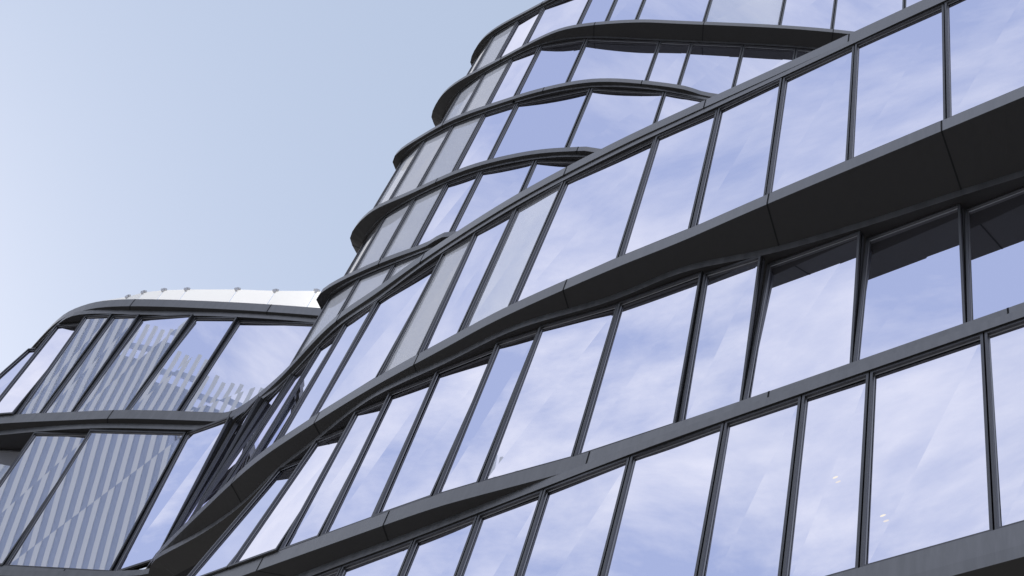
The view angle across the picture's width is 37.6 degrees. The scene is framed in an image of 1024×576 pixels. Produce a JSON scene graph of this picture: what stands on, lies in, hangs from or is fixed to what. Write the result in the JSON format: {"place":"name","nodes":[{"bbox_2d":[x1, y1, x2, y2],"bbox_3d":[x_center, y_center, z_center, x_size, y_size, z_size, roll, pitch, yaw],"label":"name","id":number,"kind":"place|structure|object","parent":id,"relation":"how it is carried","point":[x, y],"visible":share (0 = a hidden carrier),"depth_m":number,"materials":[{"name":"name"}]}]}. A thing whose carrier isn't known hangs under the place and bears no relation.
{"place":"outdoors","nodes":[
{"label":"outdoors","id":0,"kind":"place"},
{"bbox_2d":[344,160,577,275],"bbox_3d":[6.176,-0.700,30.338,20.697,3.310,5.229,-11,-61,22],"label":"window band","id":1,"kind":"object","parent":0,"point":[458,205],"depth_m":32.36,"materials":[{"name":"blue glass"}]},
{"bbox_2d":[350,147,599,252],"bbox_3d":[7.407,-0.235,32.472,22.528,0.430,7.751,-6,-59,19],"label":"facade ledge","id":2,"kind":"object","parent":1,"relation":"on","point":[367,224],"depth_m":33.40,"materials":[{"name":"black metal"}]},
{"bbox_2d":[373,88,705,207],"bbox_3d":[7.112,-2.618,33.241,21.271,3.310,4.929,-10,-60,21],"label":"window band","id":3,"kind":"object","parent":2,"relation":"on","point":[600,118],"depth_m":34.75,"materials":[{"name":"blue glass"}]},
{"bbox_2d":[393,78,716,168],"bbox_3d":[8.211,-2.199,35.453,22.550,0.311,7.578,-5,-59,19],"label":"ledge","id":4,"kind":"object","parent":3,"relation":"on","point":[403,152],"depth_m":35.66,"materials":[{"name":"black metal"}]},
{"bbox_2d":[439,39,812,123],"bbox_3d":[7.245,-4.379,36.471,19.805,3.310,5.411,-11,-61,22],"label":"window band","id":5,"kind":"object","parent":4,"relation":"on","point":[710,68],"depth_m":37.34,"materials":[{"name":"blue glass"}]},
{"bbox_2d":[431,19,853,125],"bbox_3d":[8.929,-3.197,38.921,22.704,0.491,8.070,1,-57,15],"label":"ledge","id":6,"kind":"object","parent":5,"relation":"on","point":[785,36],"depth_m":38.02,"materials":[{"name":"black metal"}]},
{"bbox_2d":[467,0,920,74],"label":"window band","id":7,"kind":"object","parent":6,"relation":"on","point":[851,15],"depth_m":39.09,"materials":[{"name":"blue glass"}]},
{"bbox_2d":[470,0,556,65],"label":"facade ledge","id":8,"kind":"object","parent":7,"relation":"on","point":[484,41],"depth_m":43.08,"materials":[{"name":"black metal"}]},
{"bbox_2d":[831,522,1023,575],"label":"band","id":9,"kind":"object","parent":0,"point":[998,552],"visible":1,"depth_m":13.01,"materials":[{"name":"black metal"}]},
{"bbox_2d":[316,318,1023,575],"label":"glazing","id":10,"kind":"structure","parent":9,"relation":"on","point":[925,454],"depth_m":15.49,"materials":[{"name":"blue glass"}]},
{"bbox_2d":[211,302,1023,575],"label":"band","id":11,"kind":"object","parent":10,"relation":"on","point":[357,541],"visible":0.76,"depth_m":18.61,"materials":[{"name":"black metal"}]},
{"bbox_2d":[187,187,1023,575],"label":"glazing","id":12,"kind":"structure","parent":11,"relation":"on","point":[569,387],"depth_m":19.29,"materials":[{"name":"blue glass"}]},
{"bbox_2d":[0,86,1023,575],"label":"band","id":13,"kind":"object","parent":12,"relation":"on","point":[968,158],"visible":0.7,"depth_m":19.90,"materials":[{"name":"black metal"}]},
{"bbox_2d":[0,0,1023,570],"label":"glazing","id":14,"kind":"structure","parent":13,"relation":"on","point":[106,500],"depth_m":23.12,"materials":[{"name":"blue glass"}]},
{"bbox_2d":[0,0,958,462],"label":"band","id":15,"kind":"object","parent":14,"relation":"on","point":[16,430],"visible":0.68,"depth_m":25.98,"materials":[{"name":"black metal"}]},
{"bbox_2d":[0,313,313,415],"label":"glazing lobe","id":16,"kind":"object","parent":15,"relation":"on","point":[182,362],"visible":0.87,"depth_m":31.31,"materials":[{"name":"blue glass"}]},
{"bbox_2d":[31,299,321,350],"bbox_3d":[-7.002,2.078,33.639,11.937,0.496,4.966,-15,-62,24],"label":"facade ledge","id":17,"kind":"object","parent":16,"relation":"on","point":[240,311],"depth_m":32.52,"materials":[{"name":"black metal"}]},
{"bbox_2d":[104,287,319,307],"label":"roof parapet","id":18,"kind":"structure","parent":17,"relation":"on","point":[297,298],"depth_m":33.41,"materials":[{"name":"white metal"}]},
{"bbox_2d":[290,252,425,363],"bbox_3d":[5.722,1.202,27.002,20.527,3.780,4.727,-8,-60,20],"label":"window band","id":19,"kind":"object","parent":15,"relation":"on","point":[360,288],"depth_m":30.36,"materials":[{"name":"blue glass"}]},
{"bbox_2d":[316,231,456,309],"bbox_3d":[6.788,2.486,30.094,22.242,0.311,6.949,5,-56,12],"label":"facade ledge","id":20,"kind":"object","parent":19,"relation":"on","point":[327,292],"depth_m":30.75,"materials":[{"name":"black metal"}]}
]}

